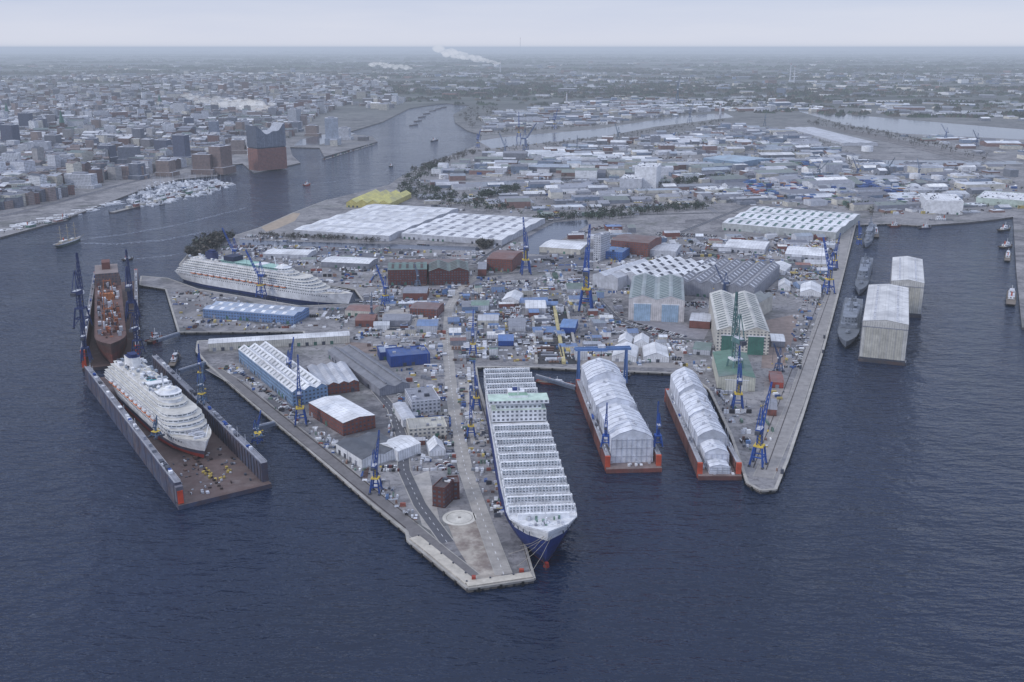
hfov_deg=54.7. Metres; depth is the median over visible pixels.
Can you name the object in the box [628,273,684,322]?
shipbuilding hall
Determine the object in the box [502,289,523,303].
white tent
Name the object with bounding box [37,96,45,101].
office tower
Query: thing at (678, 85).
slewing crane
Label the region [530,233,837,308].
yard equipment
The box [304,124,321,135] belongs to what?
office tower
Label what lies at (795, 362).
yard equipment
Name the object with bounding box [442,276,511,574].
road
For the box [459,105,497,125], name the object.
tree row
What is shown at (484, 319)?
workshop building
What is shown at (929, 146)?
railway track
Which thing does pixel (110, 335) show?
cargo ship
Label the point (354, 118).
ground
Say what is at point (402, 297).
road
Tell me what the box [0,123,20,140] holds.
office tower
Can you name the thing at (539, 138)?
canal
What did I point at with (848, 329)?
grey warship
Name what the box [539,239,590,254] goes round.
workshop building
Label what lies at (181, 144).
office tower
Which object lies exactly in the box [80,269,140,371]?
floating dock
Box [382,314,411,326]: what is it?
workshop building
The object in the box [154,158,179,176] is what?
office tower
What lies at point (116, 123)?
office tower
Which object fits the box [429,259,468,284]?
red brick building
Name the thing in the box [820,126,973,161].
railway track
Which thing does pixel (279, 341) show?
long white warehouse
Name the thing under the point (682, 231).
road
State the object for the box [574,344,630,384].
gantry crane
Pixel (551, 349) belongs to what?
equipment
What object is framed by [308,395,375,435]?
brick warehouse
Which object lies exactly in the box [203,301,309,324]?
pier hall
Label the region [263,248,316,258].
workshop building
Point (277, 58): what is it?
distant woodland
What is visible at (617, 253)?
blue low building
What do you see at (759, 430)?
harbour crane
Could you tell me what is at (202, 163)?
office tower
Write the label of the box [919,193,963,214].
white plant building
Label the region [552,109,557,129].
harbour crane
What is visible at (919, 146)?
railway track
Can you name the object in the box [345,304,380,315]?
workshop building
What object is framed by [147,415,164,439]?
dock crane
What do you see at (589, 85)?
canal
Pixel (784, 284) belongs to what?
white tent
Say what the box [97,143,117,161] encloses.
office tower
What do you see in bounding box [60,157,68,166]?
office tower
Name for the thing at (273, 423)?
access bridge
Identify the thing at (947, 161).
canal
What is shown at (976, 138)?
slewing crane
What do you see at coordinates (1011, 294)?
harbour boat
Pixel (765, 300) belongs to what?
shipbuilding hall
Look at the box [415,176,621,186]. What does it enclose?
canal
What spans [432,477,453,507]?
brick office
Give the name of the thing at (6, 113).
office tower
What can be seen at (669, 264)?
ship assembly hall
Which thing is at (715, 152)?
canal
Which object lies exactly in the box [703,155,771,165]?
blue warehouse
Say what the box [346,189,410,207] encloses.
yellow warehouse
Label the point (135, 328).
dock crane
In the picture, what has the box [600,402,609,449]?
dock crane
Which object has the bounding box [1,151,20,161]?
office tower
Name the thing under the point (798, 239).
yard buildings
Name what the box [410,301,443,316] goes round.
red brick building
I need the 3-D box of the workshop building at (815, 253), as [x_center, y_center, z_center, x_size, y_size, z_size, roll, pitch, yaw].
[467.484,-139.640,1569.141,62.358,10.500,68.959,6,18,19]
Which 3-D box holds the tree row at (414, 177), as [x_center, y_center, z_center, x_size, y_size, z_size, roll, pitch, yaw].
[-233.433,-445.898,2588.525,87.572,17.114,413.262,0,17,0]
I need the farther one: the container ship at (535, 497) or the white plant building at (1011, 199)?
the white plant building at (1011, 199)
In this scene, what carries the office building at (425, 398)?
on the ground
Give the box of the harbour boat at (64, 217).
[61,211,70,219]
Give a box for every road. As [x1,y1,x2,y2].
[0,154,233,216]
[206,367,479,576]
[355,297,449,300]
[371,390,453,542]
[383,212,738,262]
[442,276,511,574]
[466,338,576,341]
[477,205,751,276]
[583,299,709,341]
[603,144,719,212]
[734,153,1022,170]
[753,228,850,478]
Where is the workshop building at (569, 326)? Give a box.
[560,319,578,333]
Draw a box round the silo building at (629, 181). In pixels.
[620,174,642,188]
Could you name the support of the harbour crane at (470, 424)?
on the ground
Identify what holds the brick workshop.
on the ground
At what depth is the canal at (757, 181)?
2370.46 m
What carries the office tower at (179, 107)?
on the ground
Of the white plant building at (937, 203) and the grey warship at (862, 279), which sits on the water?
the grey warship at (862, 279)
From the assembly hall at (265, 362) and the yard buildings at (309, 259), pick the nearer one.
the assembly hall at (265, 362)
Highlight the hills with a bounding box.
[0,49,1023,53]
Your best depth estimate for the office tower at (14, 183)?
2160.70 m
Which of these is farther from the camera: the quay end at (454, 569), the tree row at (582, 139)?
the tree row at (582, 139)
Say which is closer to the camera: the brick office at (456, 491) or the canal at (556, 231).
the brick office at (456, 491)
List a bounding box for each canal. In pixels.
[239,240,480,250]
[294,133,354,145]
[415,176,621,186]
[474,84,600,98]
[479,113,732,147]
[527,220,587,254]
[604,76,676,82]
[604,148,750,156]
[728,93,878,97]
[755,179,773,187]
[799,111,1023,139]
[882,160,1022,163]
[909,109,1005,114]
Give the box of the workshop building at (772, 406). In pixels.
[767,398,776,415]
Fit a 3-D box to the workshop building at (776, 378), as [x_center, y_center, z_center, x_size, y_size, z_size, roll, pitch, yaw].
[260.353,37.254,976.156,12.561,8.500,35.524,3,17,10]
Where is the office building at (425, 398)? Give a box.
[405,386,440,413]
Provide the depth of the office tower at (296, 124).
3874.57 m
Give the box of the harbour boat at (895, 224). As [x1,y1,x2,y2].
[887,221,900,226]
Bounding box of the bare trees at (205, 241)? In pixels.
[183,229,235,256]
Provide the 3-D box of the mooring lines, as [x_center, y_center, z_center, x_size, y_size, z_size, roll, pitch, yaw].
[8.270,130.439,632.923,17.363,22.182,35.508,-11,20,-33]
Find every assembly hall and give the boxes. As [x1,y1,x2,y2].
[238,341,327,406]
[592,258,647,290]
[614,255,715,286]
[682,256,779,297]
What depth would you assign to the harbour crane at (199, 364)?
957.52 m
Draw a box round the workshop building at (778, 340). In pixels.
[769,333,784,347]
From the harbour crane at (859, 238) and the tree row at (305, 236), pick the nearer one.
the harbour crane at (859, 238)
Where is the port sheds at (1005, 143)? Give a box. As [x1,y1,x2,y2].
[900,134,1023,158]
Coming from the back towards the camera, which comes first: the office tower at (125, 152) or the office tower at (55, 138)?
the office tower at (55, 138)
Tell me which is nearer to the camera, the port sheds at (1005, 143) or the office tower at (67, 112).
the port sheds at (1005, 143)
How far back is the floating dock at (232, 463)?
785.29 m
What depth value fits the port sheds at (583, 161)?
2539.22 m
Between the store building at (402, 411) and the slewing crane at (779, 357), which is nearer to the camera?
the store building at (402, 411)
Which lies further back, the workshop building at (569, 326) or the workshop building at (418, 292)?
the workshop building at (418, 292)
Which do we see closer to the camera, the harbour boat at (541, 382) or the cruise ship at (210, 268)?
the harbour boat at (541, 382)
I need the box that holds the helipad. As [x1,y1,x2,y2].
[442,510,475,525]
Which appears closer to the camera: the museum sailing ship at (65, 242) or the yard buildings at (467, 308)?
the yard buildings at (467, 308)
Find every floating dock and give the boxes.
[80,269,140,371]
[84,354,271,509]
[576,379,661,472]
[664,389,741,479]
[858,284,908,365]
[889,256,924,317]
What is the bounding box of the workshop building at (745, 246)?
[724,239,769,253]
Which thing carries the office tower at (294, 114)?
on the ground
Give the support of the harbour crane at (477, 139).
on the ground
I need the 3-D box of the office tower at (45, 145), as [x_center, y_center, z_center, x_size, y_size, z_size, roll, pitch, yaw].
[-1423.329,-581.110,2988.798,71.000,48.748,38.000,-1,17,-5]
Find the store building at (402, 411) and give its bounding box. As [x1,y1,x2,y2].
[393,401,415,427]
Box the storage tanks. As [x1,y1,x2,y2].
[439,135,961,179]
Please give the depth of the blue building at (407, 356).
1030.06 m
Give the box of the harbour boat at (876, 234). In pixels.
[874,225,878,237]
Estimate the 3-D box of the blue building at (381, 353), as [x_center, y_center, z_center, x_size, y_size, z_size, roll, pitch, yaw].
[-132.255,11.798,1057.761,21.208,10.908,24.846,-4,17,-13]
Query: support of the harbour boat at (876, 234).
on the water
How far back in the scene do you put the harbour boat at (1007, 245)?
1643.91 m
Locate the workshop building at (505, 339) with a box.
[498,334,513,345]
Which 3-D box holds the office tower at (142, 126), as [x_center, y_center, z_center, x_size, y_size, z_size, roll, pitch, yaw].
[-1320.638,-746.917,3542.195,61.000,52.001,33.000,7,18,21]
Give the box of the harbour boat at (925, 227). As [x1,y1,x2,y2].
[918,222,931,228]
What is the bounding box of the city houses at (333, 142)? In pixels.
[330,136,368,145]
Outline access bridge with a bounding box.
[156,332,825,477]
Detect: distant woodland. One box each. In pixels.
[0,53,1023,68]
[0,66,1023,94]
[370,80,1023,117]
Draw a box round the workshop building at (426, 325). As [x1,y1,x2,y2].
[416,319,438,332]
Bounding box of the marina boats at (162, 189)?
[0,170,235,230]
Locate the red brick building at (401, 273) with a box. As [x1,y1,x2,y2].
[387,262,426,285]
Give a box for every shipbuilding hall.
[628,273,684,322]
[708,290,769,354]
[755,290,772,314]
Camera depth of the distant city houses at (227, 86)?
7673.47 m
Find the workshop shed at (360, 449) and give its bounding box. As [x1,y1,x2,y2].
[336,432,395,468]
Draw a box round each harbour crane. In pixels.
[196,344,206,383]
[222,228,238,254]
[245,250,268,298]
[249,410,264,445]
[286,337,294,368]
[294,355,307,426]
[368,430,383,495]
[376,265,389,306]
[466,392,475,438]
[469,309,476,353]
[472,360,481,410]
[475,129,480,147]
[516,114,520,139]
[519,217,531,275]
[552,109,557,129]
[578,224,593,311]
[730,346,743,408]
[748,382,772,469]
[820,237,836,294]
[831,233,840,268]
[855,221,862,245]
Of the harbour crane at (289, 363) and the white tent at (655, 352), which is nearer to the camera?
the harbour crane at (289, 363)
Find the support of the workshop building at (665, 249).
on the ground
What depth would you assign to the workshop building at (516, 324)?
1153.47 m
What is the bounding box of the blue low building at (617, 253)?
[605,244,629,260]
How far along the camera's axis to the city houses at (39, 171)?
3668.68 m
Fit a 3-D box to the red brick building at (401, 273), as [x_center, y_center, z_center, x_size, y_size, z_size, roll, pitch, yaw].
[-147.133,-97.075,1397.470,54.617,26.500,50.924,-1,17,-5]
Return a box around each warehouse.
[208,331,349,351]
[294,204,457,241]
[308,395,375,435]
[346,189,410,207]
[401,213,544,245]
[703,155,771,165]
[722,206,860,239]
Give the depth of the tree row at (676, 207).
1957.59 m
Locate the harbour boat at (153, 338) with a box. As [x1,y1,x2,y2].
[144,328,162,343]
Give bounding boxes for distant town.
[0,60,1020,72]
[0,70,1023,100]
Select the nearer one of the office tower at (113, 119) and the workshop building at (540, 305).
the workshop building at (540, 305)
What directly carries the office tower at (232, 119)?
on the ground
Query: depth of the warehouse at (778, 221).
1792.02 m
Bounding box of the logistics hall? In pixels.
[785,127,877,145]
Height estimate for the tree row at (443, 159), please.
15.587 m
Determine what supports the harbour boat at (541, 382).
on the water
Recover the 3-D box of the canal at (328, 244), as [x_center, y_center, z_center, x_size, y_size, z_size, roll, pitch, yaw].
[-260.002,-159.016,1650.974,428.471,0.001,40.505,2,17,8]
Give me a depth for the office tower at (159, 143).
3073.22 m
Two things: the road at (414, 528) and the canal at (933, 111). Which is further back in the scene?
the canal at (933, 111)
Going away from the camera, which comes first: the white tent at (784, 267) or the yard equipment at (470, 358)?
the yard equipment at (470, 358)
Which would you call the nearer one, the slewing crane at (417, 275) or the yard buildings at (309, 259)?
the slewing crane at (417, 275)
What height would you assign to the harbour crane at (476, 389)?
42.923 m
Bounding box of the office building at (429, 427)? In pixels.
[406,416,447,437]
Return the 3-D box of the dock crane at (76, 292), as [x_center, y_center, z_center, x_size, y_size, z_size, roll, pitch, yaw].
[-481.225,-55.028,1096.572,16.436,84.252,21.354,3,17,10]
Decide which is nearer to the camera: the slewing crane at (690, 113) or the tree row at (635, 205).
the tree row at (635, 205)
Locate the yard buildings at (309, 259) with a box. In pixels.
[301,255,354,262]
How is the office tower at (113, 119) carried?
on the ground
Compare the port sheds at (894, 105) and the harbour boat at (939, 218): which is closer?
the harbour boat at (939, 218)
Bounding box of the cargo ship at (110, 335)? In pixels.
[94,259,126,362]
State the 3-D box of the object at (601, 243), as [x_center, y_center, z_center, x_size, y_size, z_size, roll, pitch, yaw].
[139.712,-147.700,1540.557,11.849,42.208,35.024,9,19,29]
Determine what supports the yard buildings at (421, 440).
on the ground
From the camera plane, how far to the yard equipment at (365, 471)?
828.47 m
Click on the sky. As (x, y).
(24, 24)
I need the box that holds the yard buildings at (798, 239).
[567,223,834,288]
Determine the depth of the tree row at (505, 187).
2220.98 m
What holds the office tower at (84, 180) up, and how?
on the ground
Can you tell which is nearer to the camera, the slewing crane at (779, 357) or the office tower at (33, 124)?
the slewing crane at (779, 357)
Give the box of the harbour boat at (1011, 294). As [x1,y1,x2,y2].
[1006,285,1016,305]
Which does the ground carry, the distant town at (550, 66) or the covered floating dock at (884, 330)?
the distant town at (550, 66)
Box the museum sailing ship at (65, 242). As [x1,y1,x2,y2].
[53,222,82,247]
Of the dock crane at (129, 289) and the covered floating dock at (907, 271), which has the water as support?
the covered floating dock at (907, 271)
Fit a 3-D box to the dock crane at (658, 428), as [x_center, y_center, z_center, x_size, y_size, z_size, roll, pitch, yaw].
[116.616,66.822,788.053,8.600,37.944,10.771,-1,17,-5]
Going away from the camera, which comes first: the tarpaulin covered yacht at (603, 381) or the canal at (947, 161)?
the tarpaulin covered yacht at (603, 381)
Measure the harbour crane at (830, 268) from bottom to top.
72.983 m
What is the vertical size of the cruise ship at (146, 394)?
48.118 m
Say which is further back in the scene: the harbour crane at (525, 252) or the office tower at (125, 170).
the office tower at (125, 170)
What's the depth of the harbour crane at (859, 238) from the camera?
1648.55 m
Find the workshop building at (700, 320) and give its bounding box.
[689,312,710,328]
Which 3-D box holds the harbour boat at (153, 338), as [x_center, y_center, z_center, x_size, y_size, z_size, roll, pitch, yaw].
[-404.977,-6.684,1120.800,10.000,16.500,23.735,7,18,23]
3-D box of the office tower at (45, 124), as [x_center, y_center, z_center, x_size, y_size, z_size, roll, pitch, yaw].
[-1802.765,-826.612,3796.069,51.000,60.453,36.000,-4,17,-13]
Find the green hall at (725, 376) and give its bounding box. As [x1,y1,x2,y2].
[712,349,755,391]
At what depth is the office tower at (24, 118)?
3903.25 m
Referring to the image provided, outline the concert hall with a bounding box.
[246,122,286,170]
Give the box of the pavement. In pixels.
[235,232,839,578]
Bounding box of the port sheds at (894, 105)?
[832,99,1023,120]
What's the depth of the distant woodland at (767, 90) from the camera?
10741.27 m
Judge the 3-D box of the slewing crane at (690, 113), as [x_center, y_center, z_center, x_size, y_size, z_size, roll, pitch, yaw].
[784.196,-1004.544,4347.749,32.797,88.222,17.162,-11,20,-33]
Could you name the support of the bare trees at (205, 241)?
on the ground
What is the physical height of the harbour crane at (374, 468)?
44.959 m
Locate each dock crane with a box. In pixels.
[70,253,93,328]
[79,309,93,363]
[125,249,140,322]
[129,299,146,355]
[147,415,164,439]
[195,363,209,405]
[251,422,264,438]
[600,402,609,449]
[653,401,663,448]
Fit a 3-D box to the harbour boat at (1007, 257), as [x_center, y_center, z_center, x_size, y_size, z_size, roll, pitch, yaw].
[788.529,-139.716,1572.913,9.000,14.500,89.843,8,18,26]
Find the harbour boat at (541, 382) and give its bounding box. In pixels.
[535,377,574,385]
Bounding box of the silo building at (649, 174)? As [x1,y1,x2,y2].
[635,163,661,188]
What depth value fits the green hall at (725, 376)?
961.37 m
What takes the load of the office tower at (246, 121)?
on the ground
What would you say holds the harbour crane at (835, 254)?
on the ground
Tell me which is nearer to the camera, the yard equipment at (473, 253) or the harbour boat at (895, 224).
the yard equipment at (473, 253)
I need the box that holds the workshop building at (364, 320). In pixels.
[355,314,377,326]
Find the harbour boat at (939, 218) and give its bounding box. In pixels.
[929,215,951,220]
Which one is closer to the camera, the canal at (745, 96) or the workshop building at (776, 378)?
the workshop building at (776, 378)
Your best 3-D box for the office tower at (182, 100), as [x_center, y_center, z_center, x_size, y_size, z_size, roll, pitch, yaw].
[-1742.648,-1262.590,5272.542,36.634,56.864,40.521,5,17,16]
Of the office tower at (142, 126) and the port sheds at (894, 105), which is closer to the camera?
the office tower at (142, 126)
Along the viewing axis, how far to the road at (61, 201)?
2180.54 m
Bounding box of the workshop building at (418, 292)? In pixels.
[403,286,428,299]
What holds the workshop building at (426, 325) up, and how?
on the ground
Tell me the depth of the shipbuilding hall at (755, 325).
1088.98 m
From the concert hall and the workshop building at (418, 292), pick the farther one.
the concert hall
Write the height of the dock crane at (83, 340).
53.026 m
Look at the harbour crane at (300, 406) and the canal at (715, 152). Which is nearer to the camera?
the harbour crane at (300, 406)
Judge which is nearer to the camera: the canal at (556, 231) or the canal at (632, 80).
the canal at (556, 231)
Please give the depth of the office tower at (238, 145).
3072.59 m
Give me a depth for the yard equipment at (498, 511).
820.02 m
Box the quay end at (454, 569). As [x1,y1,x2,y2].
[410,534,532,592]
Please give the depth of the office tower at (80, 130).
3530.99 m
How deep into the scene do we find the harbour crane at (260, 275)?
1301.32 m
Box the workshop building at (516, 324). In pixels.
[508,318,525,331]
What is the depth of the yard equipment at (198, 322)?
1207.09 m
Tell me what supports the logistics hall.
on the ground
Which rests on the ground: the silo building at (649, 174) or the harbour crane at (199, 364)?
the silo building at (649, 174)
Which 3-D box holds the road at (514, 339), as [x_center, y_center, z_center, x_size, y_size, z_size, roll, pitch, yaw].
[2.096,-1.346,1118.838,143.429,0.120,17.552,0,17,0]
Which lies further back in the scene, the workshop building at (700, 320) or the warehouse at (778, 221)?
the warehouse at (778, 221)
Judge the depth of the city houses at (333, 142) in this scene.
3506.45 m
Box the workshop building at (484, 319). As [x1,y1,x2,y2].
[477,314,498,324]
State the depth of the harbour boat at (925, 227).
1819.81 m
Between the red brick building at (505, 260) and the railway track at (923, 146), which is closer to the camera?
the red brick building at (505, 260)
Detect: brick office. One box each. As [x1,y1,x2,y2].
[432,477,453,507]
[447,475,459,499]
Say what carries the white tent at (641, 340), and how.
on the ground
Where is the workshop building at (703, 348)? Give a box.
[692,341,712,355]
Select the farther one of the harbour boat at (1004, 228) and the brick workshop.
the harbour boat at (1004, 228)
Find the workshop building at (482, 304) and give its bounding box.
[471,300,489,310]
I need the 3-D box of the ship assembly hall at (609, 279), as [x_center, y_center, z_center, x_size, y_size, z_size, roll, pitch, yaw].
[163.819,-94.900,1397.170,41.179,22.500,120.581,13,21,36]
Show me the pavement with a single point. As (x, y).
(467, 538)
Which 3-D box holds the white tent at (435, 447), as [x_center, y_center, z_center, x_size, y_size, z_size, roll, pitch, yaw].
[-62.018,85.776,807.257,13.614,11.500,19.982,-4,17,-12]
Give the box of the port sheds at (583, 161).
[416,123,1018,216]
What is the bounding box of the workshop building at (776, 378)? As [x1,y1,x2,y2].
[768,371,783,387]
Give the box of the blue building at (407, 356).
[385,345,429,367]
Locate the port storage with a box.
[412,129,1023,220]
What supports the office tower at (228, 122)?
on the ground
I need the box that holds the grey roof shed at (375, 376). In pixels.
[327,344,409,396]
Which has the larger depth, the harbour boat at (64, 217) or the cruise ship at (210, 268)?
the harbour boat at (64, 217)
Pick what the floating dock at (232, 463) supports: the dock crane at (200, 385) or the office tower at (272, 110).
the dock crane at (200, 385)
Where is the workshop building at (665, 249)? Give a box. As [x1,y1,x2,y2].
[650,243,681,256]
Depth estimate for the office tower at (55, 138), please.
3130.22 m
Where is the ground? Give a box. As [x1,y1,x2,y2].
[0,50,1023,591]
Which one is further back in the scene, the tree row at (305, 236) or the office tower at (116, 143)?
the office tower at (116, 143)
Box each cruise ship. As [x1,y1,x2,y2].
[104,351,210,457]
[175,249,352,304]
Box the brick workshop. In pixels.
[307,361,359,394]
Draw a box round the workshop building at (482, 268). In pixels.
[478,262,486,275]
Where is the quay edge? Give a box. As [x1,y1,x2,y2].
[139,200,917,592]
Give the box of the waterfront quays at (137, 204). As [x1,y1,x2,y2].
[4,144,374,231]
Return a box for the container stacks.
[733,158,921,204]
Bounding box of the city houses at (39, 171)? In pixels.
[0,91,351,209]
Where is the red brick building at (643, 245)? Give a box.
[611,234,661,256]
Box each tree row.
[258,231,380,241]
[396,179,522,213]
[402,161,440,181]
[410,149,475,170]
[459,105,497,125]
[475,237,494,248]
[477,183,520,197]
[478,118,723,151]
[485,111,700,133]
[532,200,713,221]
[567,188,844,210]
[659,171,733,184]
[807,117,987,159]
[845,200,875,208]
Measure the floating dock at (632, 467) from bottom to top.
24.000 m
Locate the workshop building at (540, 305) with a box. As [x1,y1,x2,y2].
[525,300,545,314]
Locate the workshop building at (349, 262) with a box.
[321,256,377,268]
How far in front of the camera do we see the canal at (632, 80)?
10056.82 m
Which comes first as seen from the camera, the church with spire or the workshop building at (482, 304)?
the workshop building at (482, 304)
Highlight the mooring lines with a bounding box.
[509,536,551,570]
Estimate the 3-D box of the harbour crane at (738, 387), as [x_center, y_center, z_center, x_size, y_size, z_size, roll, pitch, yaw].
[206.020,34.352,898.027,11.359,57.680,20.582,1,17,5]
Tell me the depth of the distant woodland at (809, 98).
6557.57 m
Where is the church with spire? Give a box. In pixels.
[59,110,76,130]
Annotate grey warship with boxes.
[837,296,862,348]
[855,253,872,295]
[864,217,876,247]
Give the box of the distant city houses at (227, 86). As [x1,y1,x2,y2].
[0,71,405,109]
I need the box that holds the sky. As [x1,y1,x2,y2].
[0,0,1023,49]
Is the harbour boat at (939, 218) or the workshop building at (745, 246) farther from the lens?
the harbour boat at (939, 218)
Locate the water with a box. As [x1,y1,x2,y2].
[0,104,1023,681]
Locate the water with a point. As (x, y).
(878, 536)
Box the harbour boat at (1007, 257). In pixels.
[1004,250,1010,261]
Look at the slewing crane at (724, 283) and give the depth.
1287.48 m
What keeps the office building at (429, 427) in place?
on the ground
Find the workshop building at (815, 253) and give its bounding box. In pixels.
[785,246,828,259]
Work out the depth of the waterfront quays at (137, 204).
2150.94 m
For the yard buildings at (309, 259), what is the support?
on the ground
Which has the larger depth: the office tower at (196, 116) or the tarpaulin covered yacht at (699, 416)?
the office tower at (196, 116)
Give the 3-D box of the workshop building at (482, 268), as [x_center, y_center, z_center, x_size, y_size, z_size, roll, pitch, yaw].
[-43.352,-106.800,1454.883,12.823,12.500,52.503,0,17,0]
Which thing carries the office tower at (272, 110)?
on the ground
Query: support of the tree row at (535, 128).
on the ground
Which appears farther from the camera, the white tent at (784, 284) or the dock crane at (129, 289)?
the white tent at (784, 284)
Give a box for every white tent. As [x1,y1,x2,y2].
[426,435,445,456]
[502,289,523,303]
[611,341,638,362]
[618,332,632,343]
[633,333,648,348]
[642,342,668,362]
[776,261,791,274]
[778,278,790,290]
[800,281,820,297]
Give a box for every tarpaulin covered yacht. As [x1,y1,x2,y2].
[581,357,653,462]
[670,367,729,473]
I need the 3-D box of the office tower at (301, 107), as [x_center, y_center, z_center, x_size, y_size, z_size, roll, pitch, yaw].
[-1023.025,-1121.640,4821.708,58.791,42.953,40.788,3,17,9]
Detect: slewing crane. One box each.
[369,292,373,313]
[414,263,420,285]
[499,133,507,151]
[521,123,536,150]
[676,76,679,99]
[687,102,693,122]
[713,265,729,290]
[771,343,784,371]
[817,160,828,176]
[886,158,894,173]
[972,130,979,146]
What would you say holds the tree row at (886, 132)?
on the ground
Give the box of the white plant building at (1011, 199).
[976,190,1023,206]
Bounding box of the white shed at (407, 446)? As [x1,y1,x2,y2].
[379,435,420,461]
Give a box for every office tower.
[0,111,8,118]
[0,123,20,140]
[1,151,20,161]
[1,180,30,186]
[17,112,32,125]
[17,142,33,152]
[27,140,51,149]
[28,120,38,128]
[29,119,42,127]
[35,117,47,127]
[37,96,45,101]
[44,133,61,143]
[45,152,74,158]
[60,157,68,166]
[64,110,70,114]
[64,172,101,188]
[74,127,86,134]
[85,137,98,143]
[91,118,101,127]
[93,110,108,115]
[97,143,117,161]
[106,118,120,121]
[109,121,120,126]
[110,141,122,150]
[117,145,140,162]
[120,164,149,178]
[127,161,149,179]
[134,125,149,130]
[140,99,147,105]
[153,138,171,149]
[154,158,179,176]
[162,122,174,131]
[172,133,191,158]
[173,102,186,113]
[180,98,187,102]
[184,116,193,124]
[191,113,202,119]
[191,152,214,174]
[198,97,208,102]
[208,120,219,131]
[208,144,235,174]
[224,121,233,125]
[225,116,237,122]
[230,102,238,108]
[230,138,246,153]
[235,121,244,129]
[241,119,249,129]
[268,107,276,114]
[287,108,302,124]
[290,120,303,131]
[295,106,305,110]
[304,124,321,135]
[324,116,340,144]
[338,127,353,139]
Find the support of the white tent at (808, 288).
on the ground
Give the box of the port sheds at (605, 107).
[478,95,832,131]
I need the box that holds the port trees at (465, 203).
[418,123,1023,217]
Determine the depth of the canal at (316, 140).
3479.49 m
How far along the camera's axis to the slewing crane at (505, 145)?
2950.80 m
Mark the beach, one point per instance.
(283, 221)
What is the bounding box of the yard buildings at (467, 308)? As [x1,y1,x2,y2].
[373,283,667,359]
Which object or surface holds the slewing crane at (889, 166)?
on the ground
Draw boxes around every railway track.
[813,125,967,161]
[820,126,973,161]
[828,127,979,161]
[841,129,985,161]
[848,130,991,161]
[856,131,998,161]
[864,132,1004,161]
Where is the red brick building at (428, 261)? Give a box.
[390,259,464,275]
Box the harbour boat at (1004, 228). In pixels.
[996,224,1010,231]
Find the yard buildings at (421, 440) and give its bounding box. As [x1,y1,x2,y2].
[412,412,424,444]
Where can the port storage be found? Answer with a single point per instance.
(825, 155)
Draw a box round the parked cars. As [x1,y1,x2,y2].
[237,224,806,471]
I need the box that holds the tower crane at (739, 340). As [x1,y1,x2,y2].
[726,292,746,367]
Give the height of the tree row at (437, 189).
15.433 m
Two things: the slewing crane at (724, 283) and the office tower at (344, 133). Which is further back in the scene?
the office tower at (344, 133)
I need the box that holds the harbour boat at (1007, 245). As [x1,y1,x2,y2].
[998,240,1012,248]
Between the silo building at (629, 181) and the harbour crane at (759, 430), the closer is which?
the harbour crane at (759, 430)
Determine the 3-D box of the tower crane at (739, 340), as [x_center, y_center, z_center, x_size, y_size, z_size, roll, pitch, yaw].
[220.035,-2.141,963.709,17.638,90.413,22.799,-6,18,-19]
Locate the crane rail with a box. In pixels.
[227,283,830,570]
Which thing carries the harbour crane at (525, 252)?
on the ground
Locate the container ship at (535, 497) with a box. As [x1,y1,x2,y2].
[483,367,576,567]
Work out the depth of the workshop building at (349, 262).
1487.44 m
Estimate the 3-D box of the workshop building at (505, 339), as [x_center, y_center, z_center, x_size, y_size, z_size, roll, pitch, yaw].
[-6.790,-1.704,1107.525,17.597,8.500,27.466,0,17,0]
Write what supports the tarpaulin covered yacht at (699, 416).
on the floating dock at (702, 473)
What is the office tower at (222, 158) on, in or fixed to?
on the ground
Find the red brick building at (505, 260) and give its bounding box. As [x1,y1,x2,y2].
[487,250,522,271]
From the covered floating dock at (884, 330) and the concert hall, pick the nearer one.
the covered floating dock at (884, 330)
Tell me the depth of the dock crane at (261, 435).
795.96 m
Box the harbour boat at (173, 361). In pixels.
[167,350,180,366]
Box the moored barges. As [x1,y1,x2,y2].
[409,107,444,125]
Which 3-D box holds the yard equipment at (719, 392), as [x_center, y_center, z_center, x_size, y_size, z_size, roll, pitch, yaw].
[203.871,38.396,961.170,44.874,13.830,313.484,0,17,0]
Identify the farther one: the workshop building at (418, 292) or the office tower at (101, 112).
the office tower at (101, 112)
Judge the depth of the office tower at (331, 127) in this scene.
3346.94 m
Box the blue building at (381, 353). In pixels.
[377,345,396,360]
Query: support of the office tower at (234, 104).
on the ground
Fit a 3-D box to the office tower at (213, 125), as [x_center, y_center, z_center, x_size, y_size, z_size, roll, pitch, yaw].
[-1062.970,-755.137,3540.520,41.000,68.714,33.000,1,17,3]
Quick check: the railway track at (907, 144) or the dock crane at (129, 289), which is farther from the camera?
the railway track at (907, 144)
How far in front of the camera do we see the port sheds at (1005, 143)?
3313.71 m
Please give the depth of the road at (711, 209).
2144.21 m
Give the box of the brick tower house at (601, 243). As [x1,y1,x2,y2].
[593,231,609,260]
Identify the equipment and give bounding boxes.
[171,290,352,329]
[218,234,526,286]
[218,364,417,519]
[353,273,687,399]
[383,380,503,517]
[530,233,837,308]
[531,306,576,363]
[681,340,751,449]
[756,235,837,470]
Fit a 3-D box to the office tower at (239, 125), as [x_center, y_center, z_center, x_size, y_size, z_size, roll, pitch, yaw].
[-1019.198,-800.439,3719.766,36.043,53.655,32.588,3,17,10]
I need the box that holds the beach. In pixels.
[261,213,299,231]
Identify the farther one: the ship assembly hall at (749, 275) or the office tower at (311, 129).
the office tower at (311, 129)

